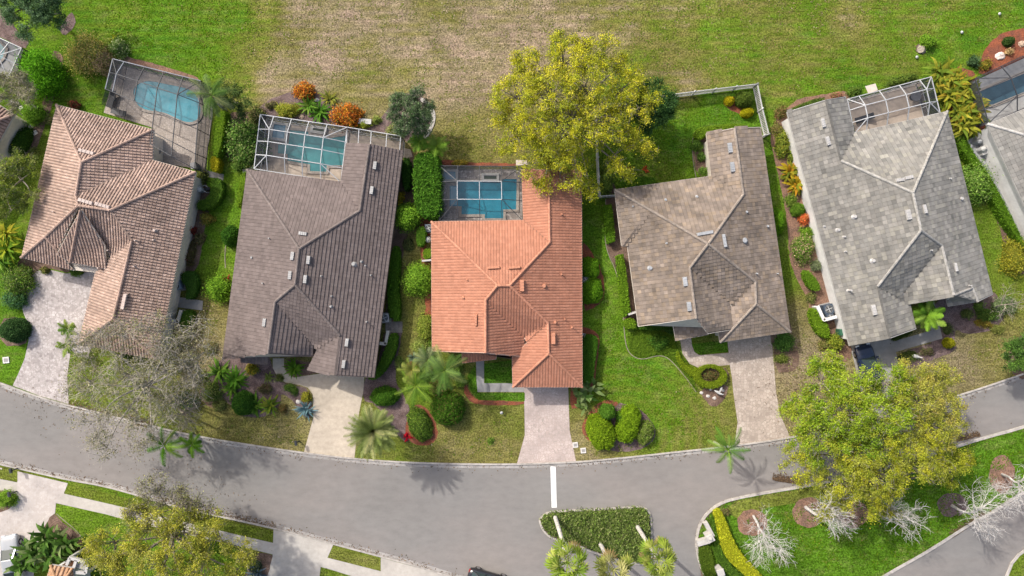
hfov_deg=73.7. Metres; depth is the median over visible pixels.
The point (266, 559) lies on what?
planting bed
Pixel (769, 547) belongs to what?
bare tree
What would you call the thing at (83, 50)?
croton shrub
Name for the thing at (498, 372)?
lawn
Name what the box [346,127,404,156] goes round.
pool cage
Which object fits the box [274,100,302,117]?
shrub
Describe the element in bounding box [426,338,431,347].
shrub
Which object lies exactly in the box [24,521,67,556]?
tropical plant
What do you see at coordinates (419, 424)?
clipped bush
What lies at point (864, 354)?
parked car
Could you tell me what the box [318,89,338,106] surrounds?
spiky plant
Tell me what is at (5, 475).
lawn
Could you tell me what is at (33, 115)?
shrub
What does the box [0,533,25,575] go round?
parked car
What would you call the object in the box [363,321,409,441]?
planting bed
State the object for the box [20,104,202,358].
house
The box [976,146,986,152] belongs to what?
pool pump
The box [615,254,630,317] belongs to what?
hedge
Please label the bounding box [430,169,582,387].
house
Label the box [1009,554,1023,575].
lawn
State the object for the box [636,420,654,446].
clipped bush
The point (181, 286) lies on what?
air conditioner
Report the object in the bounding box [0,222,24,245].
strap plant
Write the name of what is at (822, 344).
shrub
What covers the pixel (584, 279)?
air conditioner
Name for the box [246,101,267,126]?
shrub
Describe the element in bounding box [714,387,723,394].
heron statue
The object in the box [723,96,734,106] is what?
clipped bush
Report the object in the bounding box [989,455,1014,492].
planting bed
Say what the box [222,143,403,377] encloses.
house
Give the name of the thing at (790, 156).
shrub
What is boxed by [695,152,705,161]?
shrub
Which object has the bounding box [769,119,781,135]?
shrub
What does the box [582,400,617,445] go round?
planting bed
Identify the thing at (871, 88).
paving slab
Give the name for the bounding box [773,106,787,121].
shrub
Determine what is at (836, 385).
oak tree
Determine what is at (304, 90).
croton shrub
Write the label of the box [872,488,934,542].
bare tree
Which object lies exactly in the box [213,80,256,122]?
tree
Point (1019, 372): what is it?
planting bed
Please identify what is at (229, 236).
clipped bush
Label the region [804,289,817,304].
shrub
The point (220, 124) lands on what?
hedge
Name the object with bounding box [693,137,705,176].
planting bed
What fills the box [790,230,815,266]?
shrub
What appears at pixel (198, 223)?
planting bed
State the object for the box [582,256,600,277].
clipped bush
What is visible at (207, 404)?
planting bed
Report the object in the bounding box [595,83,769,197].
picket fence
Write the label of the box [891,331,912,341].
hedge
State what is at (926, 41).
shrub
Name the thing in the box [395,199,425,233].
shrub
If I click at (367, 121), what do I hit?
garden bench
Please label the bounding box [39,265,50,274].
shrub
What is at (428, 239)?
pool pump
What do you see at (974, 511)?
bare tree
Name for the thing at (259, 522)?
gutter strip
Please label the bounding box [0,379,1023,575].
road
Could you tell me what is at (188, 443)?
palm tree
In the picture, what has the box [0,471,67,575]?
driveway
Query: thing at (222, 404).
shrub
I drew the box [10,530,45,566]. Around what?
tropical plant
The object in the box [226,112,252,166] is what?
planting bed
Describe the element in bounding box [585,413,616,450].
clipped bush
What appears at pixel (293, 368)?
fern plant
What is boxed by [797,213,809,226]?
shrub
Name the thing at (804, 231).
shrub
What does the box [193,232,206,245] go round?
shrub
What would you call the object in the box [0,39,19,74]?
pool deck
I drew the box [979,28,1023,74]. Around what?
planting bed
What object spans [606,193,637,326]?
planting bed
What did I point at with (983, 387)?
kerb
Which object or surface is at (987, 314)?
shrub
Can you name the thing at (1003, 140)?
house
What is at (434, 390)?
shrub
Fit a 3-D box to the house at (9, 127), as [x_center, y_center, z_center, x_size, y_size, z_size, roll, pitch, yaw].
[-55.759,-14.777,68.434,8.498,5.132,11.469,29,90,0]
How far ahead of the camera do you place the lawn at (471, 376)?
70.98 m
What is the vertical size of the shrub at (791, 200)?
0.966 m
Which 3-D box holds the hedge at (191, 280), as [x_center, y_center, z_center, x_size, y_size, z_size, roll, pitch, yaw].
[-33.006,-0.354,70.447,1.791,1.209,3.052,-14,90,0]
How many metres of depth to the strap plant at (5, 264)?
69.94 m
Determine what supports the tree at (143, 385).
on the lawn at (372, 100)
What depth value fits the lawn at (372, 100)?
71.00 m
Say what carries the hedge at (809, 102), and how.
on the planting bed at (793, 225)
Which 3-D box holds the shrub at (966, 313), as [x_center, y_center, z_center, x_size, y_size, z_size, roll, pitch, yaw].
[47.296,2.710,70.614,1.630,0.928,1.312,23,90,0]
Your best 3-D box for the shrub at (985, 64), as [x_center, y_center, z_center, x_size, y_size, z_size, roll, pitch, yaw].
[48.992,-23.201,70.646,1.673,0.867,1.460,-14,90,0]
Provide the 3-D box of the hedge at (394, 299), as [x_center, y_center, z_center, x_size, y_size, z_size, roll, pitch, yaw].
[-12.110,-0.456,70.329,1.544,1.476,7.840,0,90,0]
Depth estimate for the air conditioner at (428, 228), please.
70.06 m
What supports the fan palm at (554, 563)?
on the median bed at (592, 549)
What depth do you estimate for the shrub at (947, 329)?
70.83 m
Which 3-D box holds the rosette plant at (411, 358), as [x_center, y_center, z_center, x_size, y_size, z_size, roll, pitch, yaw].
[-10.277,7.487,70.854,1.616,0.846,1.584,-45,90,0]
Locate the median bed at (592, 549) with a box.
[541,513,650,562]
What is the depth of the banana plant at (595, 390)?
69.97 m
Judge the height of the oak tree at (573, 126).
10.884 m
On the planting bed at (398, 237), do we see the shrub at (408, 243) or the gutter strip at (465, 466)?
the shrub at (408, 243)
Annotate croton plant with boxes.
[777,160,797,181]
[782,176,802,196]
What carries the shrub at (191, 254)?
on the planting bed at (198, 223)
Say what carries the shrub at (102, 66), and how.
on the lawn at (372, 100)
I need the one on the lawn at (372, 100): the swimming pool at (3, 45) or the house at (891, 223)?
the house at (891, 223)
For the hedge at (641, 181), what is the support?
on the lawn at (372, 100)
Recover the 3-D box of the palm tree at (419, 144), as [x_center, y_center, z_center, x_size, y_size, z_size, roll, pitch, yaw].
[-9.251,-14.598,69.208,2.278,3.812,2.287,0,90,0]
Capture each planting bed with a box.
[0,16,28,47]
[0,317,26,345]
[0,490,11,511]
[18,258,86,274]
[22,51,62,157]
[44,514,81,555]
[61,12,75,34]
[119,56,198,79]
[185,183,209,271]
[199,386,220,407]
[209,358,311,417]
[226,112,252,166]
[245,553,272,575]
[259,91,430,142]
[285,359,315,375]
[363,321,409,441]
[385,151,414,321]
[405,405,437,445]
[420,216,431,353]
[441,160,515,165]
[464,384,523,404]
[570,387,576,408]
[582,242,604,310]
[582,327,599,390]
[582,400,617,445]
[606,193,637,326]
[609,182,615,194]
[609,403,655,451]
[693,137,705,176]
[700,366,728,384]
[701,385,727,405]
[724,97,744,113]
[737,509,766,535]
[770,322,791,346]
[771,91,851,361]
[774,337,798,372]
[792,497,821,527]
[837,502,868,527]
[904,293,1003,367]
[937,493,967,517]
[944,66,985,130]
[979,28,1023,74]
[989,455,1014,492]
[997,220,1023,273]
[1009,336,1023,378]
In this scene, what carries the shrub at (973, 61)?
on the lawn at (372, 100)
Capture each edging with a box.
[57,514,80,535]
[420,97,435,136]
[605,199,695,391]
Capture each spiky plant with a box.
[295,94,317,114]
[309,98,332,122]
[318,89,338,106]
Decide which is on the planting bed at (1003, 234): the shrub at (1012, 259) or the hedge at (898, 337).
the shrub at (1012, 259)
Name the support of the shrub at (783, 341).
on the planting bed at (781, 367)
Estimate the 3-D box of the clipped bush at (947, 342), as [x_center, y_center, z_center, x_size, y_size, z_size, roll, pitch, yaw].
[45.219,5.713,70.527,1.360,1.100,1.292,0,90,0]
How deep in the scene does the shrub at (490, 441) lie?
70.80 m
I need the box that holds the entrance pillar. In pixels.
[714,564,724,575]
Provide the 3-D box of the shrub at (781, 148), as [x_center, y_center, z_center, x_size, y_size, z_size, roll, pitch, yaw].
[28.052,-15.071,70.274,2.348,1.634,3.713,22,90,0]
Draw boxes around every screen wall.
[170,310,184,322]
[379,330,390,345]
[812,305,836,320]
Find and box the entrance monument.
[696,520,714,546]
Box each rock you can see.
[995,52,1004,59]
[1018,41,1023,46]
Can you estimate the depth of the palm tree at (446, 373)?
66.03 m
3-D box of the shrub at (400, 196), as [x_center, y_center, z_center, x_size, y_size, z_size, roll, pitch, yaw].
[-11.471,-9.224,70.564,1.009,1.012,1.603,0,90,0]
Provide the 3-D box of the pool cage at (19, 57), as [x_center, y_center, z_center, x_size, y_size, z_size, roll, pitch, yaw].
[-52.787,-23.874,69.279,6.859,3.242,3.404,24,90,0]
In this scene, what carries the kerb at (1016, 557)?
on the lawn at (1017, 569)
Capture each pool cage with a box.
[0,38,29,83]
[102,59,211,172]
[254,114,352,180]
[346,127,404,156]
[439,165,522,220]
[847,77,939,131]
[968,56,1023,126]
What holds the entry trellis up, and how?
on the lawn at (81, 521)
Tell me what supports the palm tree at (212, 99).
on the lawn at (372, 100)
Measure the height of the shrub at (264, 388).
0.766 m
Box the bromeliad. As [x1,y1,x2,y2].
[403,431,412,441]
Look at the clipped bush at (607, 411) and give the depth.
69.72 m
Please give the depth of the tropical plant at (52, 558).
69.36 m
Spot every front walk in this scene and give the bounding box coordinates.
[476,361,523,391]
[680,338,729,366]
[893,301,941,351]
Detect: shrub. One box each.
[0,261,40,297]
[0,290,29,310]
[0,487,19,509]
[17,100,47,130]
[26,146,39,158]
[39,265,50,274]
[43,114,52,124]
[58,28,108,80]
[61,544,80,559]
[65,99,80,109]
[69,270,83,277]
[88,45,115,79]
[107,34,131,59]
[118,354,137,360]
[175,388,200,410]
[185,239,197,267]
[189,225,197,235]
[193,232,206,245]
[194,367,209,381]
[196,170,208,184]
[199,212,218,225]
[200,272,231,307]
[200,339,220,353]
[200,378,225,404]
[212,398,228,411]
[221,115,272,169]
[230,158,245,172]
[244,363,260,375]
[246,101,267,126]
[249,558,263,574]
[256,382,272,394]
[265,100,278,109]
[273,373,284,381]
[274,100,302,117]
[276,404,288,415]
[283,382,299,396]
[291,79,317,100]
[300,389,313,402]
[328,102,365,132]
[357,119,374,128]
[372,115,382,123]
[385,122,396,140]
[394,356,405,372]
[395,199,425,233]
[397,191,405,204]
[402,235,414,252]
[409,336,430,357]
[414,312,431,340]
[419,367,432,383]
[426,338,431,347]
[428,378,448,394]
[451,362,463,372]
[452,159,467,164]
[453,377,468,387]
[487,437,495,446]
[599,162,615,198]
[614,408,622,422]
[647,330,669,351]
[662,326,673,334]
[688,140,703,153]
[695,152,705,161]
[697,166,707,176]
[701,368,718,380]
[720,507,731,516]
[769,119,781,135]
[770,333,795,353]
[771,351,789,363]
[772,127,789,161]
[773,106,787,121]
[780,192,796,207]
[787,149,793,162]
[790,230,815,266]
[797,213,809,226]
[798,225,813,236]
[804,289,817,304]
[809,259,821,271]
[817,338,831,351]
[821,330,844,351]
[830,92,844,97]
[845,84,863,100]
[884,72,917,88]
[897,350,920,365]
[918,347,933,355]
[919,33,938,51]
[942,322,955,334]
[960,307,976,320]
[966,53,982,67]
[973,299,986,312]
[973,319,993,328]
[975,307,1001,322]
[978,57,994,71]
[988,324,1006,333]
[991,294,1021,318]
[994,235,1023,280]
[1001,36,1014,47]
[1005,47,1015,56]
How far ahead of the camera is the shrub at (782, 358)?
70.76 m
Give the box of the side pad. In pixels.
[967,137,1020,234]
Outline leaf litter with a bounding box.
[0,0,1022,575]
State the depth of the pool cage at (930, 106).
68.65 m
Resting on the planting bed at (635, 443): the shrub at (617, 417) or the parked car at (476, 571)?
the shrub at (617, 417)
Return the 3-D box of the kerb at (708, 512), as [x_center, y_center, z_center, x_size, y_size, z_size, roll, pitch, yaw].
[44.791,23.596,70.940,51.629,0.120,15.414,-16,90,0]
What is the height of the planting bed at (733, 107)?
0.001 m
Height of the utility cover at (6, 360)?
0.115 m
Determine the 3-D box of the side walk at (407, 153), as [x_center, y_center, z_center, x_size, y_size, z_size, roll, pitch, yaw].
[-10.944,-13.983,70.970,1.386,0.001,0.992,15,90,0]
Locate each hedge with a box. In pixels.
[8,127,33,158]
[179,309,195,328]
[180,270,200,299]
[195,178,227,211]
[209,156,223,173]
[211,110,230,159]
[236,171,245,209]
[368,333,399,379]
[387,246,401,321]
[401,157,412,192]
[411,149,444,220]
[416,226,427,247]
[422,248,430,259]
[539,505,651,562]
[582,334,598,382]
[602,203,615,243]
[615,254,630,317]
[618,176,655,188]
[623,318,636,328]
[637,325,672,330]
[675,351,697,377]
[692,123,748,140]
[693,364,727,388]
[698,544,715,575]
[709,513,741,575]
[712,507,761,575]
[792,97,825,109]
[800,270,820,291]
[807,308,829,338]
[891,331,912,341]
[955,135,1023,250]
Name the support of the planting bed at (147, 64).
on the lawn at (372, 100)
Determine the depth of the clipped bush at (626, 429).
69.84 m
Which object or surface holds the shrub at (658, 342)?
on the lawn at (372, 100)
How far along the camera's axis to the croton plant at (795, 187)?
70.28 m
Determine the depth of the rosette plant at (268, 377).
70.81 m
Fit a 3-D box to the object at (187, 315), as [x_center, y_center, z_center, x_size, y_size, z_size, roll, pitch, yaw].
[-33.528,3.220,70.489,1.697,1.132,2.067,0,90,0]
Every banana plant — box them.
[572,382,597,404]
[574,397,587,415]
[582,377,604,400]
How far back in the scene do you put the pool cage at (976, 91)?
68.28 m
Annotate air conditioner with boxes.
[177,280,185,290]
[382,312,391,322]
[425,224,430,232]
[582,276,588,282]
[819,302,833,314]
[824,313,834,321]
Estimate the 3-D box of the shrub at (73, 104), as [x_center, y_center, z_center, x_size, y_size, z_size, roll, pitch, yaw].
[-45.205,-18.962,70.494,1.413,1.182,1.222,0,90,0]
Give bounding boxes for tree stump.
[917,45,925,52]
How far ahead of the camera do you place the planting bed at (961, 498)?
70.94 m
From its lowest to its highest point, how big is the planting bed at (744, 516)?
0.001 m
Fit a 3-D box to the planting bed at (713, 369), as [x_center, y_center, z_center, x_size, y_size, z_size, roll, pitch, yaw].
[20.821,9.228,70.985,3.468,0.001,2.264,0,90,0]
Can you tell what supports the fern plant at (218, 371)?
on the planting bed at (256, 381)
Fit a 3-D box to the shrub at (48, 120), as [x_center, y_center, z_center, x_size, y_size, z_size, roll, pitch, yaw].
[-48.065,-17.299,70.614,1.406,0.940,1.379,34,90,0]
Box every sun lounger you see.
[110,108,126,116]
[855,112,874,123]
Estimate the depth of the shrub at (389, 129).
70.44 m
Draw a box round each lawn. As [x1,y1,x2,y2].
[0,0,1023,575]
[0,469,16,481]
[56,504,253,575]
[64,485,273,541]
[320,567,348,575]
[328,549,380,569]
[467,366,524,400]
[484,360,511,382]
[692,341,727,354]
[698,428,1023,575]
[728,483,872,518]
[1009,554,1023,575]
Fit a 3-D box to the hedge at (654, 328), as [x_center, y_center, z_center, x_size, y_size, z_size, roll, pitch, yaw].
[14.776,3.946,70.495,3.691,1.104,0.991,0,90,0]
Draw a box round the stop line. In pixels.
[550,466,556,507]
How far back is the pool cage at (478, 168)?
68.21 m
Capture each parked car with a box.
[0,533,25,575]
[467,566,506,575]
[853,343,881,387]
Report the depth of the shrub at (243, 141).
69.52 m
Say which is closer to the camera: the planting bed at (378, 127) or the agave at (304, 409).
the agave at (304, 409)
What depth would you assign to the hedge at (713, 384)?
70.33 m
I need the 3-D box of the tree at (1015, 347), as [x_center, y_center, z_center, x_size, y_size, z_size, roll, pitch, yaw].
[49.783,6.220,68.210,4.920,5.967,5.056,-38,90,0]
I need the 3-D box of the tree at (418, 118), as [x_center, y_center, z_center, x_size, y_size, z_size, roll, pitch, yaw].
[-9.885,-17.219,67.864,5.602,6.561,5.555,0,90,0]
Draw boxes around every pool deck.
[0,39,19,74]
[104,67,212,167]
[264,121,399,180]
[442,170,521,219]
[849,85,922,131]
[979,59,1023,126]
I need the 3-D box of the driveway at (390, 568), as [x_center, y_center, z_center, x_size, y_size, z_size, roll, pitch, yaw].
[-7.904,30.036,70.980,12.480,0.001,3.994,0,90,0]
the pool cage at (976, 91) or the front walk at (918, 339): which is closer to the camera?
the pool cage at (976, 91)
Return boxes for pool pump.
[197,185,210,192]
[425,235,430,242]
[972,138,982,144]
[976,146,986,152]
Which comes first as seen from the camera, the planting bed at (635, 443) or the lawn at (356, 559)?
the lawn at (356, 559)
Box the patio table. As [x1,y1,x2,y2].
[909,90,921,100]
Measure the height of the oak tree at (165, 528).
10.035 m
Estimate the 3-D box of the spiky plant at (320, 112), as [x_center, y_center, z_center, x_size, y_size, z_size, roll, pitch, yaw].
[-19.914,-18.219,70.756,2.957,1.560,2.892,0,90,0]
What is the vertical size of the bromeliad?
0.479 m
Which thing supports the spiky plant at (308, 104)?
on the planting bed at (378, 127)
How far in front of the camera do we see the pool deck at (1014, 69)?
70.94 m
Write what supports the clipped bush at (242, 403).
on the planting bed at (256, 381)
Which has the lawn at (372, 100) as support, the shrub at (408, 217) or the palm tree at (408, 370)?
the palm tree at (408, 370)
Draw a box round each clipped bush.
[0,317,32,342]
[219,224,238,247]
[229,390,256,415]
[369,384,400,407]
[406,405,433,441]
[428,390,466,425]
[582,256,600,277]
[582,277,602,304]
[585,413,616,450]
[597,403,615,419]
[614,403,641,443]
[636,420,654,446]
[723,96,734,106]
[734,91,754,108]
[739,107,753,118]
[773,207,784,235]
[789,202,805,216]
[941,337,955,348]
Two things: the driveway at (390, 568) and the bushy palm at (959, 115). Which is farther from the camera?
the driveway at (390, 568)
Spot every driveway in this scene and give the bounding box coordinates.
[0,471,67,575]
[13,270,94,403]
[268,530,332,575]
[273,358,363,457]
[380,558,443,575]
[517,387,575,462]
[728,335,789,444]
[851,338,900,420]
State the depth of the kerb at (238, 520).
70.88 m
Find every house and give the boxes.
[0,105,28,170]
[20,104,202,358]
[47,557,90,575]
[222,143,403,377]
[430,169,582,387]
[614,126,791,342]
[781,97,992,345]
[975,109,1023,237]
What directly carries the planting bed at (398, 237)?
on the lawn at (372, 100)
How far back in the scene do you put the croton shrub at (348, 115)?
70.05 m
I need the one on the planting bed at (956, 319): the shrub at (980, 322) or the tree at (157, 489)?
the shrub at (980, 322)
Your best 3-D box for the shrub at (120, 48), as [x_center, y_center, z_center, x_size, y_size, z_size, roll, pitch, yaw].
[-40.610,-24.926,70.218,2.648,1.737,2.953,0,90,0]
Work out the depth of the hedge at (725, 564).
70.48 m
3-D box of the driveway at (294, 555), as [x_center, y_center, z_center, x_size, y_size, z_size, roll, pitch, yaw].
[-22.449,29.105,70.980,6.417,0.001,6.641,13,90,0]
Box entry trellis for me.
[65,547,104,574]
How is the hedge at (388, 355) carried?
on the planting bed at (399, 410)
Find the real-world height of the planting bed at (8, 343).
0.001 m
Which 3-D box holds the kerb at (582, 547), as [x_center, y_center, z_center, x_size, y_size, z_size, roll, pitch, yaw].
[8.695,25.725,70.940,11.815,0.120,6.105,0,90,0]
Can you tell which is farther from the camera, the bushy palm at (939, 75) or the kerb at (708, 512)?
the kerb at (708, 512)
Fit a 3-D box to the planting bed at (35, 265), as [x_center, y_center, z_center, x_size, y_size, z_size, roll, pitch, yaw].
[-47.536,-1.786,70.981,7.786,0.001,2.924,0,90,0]
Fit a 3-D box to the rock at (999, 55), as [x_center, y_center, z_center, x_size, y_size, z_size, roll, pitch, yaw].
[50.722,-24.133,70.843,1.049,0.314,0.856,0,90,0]
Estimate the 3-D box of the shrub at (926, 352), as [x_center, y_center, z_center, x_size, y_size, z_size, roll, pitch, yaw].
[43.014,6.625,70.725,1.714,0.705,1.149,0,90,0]
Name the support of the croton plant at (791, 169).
on the planting bed at (793, 225)
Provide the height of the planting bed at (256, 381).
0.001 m
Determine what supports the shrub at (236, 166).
on the planting bed at (233, 115)
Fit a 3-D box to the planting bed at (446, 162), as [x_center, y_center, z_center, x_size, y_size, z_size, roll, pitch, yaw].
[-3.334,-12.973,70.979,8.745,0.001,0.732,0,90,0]
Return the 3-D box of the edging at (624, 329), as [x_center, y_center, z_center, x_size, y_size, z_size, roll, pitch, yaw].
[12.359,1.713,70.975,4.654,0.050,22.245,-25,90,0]
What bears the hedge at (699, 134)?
on the lawn at (372, 100)
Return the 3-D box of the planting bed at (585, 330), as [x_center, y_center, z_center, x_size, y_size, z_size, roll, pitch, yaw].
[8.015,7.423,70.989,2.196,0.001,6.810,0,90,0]
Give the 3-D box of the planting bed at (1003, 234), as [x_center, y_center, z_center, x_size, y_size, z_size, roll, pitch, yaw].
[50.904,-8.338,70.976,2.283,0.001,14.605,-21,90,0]
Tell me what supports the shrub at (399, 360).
on the planting bed at (399, 410)
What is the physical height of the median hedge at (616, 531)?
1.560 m
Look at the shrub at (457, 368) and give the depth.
70.55 m
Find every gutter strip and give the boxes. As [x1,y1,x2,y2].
[0,377,1020,467]
[0,460,460,575]
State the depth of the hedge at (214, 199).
69.98 m
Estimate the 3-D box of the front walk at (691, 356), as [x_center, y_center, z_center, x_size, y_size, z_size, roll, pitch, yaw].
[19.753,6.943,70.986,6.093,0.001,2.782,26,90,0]
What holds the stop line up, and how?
on the road
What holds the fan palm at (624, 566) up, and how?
on the median bed at (592, 549)
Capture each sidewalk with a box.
[0,479,272,553]
[326,558,380,575]
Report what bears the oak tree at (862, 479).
on the lawn at (372, 100)
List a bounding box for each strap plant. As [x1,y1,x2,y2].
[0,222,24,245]
[0,232,23,267]
[0,252,12,272]
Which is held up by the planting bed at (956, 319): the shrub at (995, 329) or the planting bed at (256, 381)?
the shrub at (995, 329)
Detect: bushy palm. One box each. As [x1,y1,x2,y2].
[917,56,962,93]
[924,73,967,113]
[939,64,971,96]
[945,95,979,127]
[950,107,981,141]
[955,73,985,105]
[957,92,991,126]
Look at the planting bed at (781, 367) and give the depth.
70.98 m
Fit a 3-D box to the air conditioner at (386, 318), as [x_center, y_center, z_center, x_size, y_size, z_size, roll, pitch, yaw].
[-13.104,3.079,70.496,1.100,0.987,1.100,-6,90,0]
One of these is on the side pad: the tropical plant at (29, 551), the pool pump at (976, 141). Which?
the pool pump at (976, 141)
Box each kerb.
[0,373,1023,464]
[0,463,449,575]
[539,506,652,564]
[695,425,1023,575]
[1005,550,1023,575]
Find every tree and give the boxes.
[0,0,68,43]
[0,63,38,118]
[0,147,43,226]
[9,43,72,107]
[52,303,223,465]
[55,338,75,357]
[57,319,76,338]
[75,492,258,575]
[121,471,218,532]
[146,427,184,466]
[149,356,211,409]
[160,391,210,437]
[179,431,204,457]
[186,74,233,119]
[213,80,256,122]
[343,405,398,460]
[385,82,439,139]
[394,367,432,406]
[396,358,422,382]
[398,258,430,301]
[407,132,428,151]
[413,344,441,373]
[419,344,467,395]
[422,135,449,156]
[483,27,666,204]
[623,74,681,137]
[701,426,750,473]
[743,506,797,571]
[776,343,918,476]
[777,412,980,525]
[804,485,862,539]
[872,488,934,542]
[882,356,973,457]
[912,300,946,331]
[950,477,1022,544]
[961,157,1003,209]
[989,464,1023,514]
[992,283,1023,323]
[1000,332,1023,373]
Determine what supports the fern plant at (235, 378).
on the planting bed at (256, 381)
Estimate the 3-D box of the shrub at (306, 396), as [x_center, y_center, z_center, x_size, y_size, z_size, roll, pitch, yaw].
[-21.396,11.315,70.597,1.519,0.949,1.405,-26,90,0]
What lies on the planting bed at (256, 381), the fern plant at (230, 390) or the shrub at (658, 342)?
the fern plant at (230, 390)
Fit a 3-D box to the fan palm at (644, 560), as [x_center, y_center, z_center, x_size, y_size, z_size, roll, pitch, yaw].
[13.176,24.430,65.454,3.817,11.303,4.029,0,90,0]
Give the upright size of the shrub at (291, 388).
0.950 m
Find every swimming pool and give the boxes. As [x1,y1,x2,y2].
[0,40,8,64]
[131,78,198,124]
[269,121,348,174]
[442,170,519,219]
[980,71,1023,107]
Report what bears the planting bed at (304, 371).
on the lawn at (372, 100)
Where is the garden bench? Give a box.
[358,118,370,123]
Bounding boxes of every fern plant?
[206,357,231,385]
[221,364,248,390]
[221,380,241,399]
[249,391,265,417]
[259,394,280,416]
[282,357,305,378]
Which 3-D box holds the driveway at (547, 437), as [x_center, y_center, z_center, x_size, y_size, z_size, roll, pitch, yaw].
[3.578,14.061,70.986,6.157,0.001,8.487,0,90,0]
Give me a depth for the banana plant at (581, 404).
70.41 m
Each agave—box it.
[243,567,266,575]
[293,401,317,421]
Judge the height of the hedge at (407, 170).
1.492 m
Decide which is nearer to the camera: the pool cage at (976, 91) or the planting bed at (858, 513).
the pool cage at (976, 91)
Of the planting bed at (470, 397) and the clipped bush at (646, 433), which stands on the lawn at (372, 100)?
the planting bed at (470, 397)
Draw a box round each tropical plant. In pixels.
[4,554,42,575]
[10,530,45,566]
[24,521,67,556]
[26,543,69,571]
[47,524,82,560]
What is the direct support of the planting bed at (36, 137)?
on the lawn at (372, 100)
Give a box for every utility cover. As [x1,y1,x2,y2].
[2,357,9,362]
[572,442,577,447]
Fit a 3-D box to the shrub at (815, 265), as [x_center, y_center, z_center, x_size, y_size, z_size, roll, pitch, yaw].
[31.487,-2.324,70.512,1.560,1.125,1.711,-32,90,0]
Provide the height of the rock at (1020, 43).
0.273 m
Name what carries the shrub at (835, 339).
on the planting bed at (793, 225)
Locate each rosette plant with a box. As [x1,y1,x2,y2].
[264,371,274,382]
[408,353,418,363]
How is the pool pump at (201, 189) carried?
on the planting bed at (198, 223)
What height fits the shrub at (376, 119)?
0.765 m
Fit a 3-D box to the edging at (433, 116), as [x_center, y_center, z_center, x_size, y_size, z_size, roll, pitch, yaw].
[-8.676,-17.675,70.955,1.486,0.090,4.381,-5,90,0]
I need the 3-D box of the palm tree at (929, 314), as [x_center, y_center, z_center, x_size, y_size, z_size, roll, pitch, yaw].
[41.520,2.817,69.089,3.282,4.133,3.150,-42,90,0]
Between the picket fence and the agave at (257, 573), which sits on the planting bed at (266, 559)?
the agave at (257, 573)
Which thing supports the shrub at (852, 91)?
on the lawn at (372, 100)
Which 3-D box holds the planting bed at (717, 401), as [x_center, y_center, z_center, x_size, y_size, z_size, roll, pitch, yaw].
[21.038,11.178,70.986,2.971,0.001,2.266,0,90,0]
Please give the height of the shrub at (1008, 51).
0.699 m
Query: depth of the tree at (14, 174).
66.23 m
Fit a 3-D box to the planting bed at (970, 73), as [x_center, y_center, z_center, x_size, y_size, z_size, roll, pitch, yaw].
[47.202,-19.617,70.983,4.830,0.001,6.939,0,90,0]
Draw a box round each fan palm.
[543,516,590,575]
[593,542,634,575]
[636,525,677,575]
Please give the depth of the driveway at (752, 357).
70.99 m
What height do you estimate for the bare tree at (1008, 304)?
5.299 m
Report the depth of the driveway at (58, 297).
70.99 m
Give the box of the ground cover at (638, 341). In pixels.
[628,330,696,389]
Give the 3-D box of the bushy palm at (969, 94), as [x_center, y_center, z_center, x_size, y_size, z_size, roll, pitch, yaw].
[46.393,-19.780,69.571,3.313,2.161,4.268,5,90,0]
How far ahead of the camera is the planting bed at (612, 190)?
70.99 m
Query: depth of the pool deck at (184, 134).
70.94 m
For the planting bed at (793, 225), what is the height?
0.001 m
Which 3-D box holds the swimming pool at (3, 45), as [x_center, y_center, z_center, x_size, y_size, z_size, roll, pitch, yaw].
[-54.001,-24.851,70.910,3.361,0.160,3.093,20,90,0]
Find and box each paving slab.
[516,160,526,164]
[865,84,877,92]
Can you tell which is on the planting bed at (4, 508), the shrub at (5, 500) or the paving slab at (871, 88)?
the shrub at (5, 500)
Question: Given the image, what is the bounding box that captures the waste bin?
[834,329,842,335]
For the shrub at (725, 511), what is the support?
on the planting bed
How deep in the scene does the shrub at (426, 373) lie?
70.56 m
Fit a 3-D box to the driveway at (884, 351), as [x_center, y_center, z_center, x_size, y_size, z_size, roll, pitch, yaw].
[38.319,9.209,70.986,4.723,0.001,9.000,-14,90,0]
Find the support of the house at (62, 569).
on the lawn at (372, 100)
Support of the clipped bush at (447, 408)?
on the lawn at (372, 100)
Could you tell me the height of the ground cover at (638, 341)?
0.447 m
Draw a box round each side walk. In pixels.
[178,297,202,309]
[206,170,223,179]
[386,322,401,332]
[404,148,412,157]
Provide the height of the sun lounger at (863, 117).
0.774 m
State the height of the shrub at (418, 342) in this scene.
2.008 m
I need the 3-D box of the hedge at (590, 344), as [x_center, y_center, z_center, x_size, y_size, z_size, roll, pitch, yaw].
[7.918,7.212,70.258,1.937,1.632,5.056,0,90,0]
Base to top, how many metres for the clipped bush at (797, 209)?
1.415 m
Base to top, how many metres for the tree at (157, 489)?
9.015 m
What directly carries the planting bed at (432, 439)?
on the lawn at (372, 100)
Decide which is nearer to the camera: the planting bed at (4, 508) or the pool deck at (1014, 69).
the pool deck at (1014, 69)
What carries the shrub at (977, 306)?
on the planting bed at (956, 319)
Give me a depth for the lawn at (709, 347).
70.98 m
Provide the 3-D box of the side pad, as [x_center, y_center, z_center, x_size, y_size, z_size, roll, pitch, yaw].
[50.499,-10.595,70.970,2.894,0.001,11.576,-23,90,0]

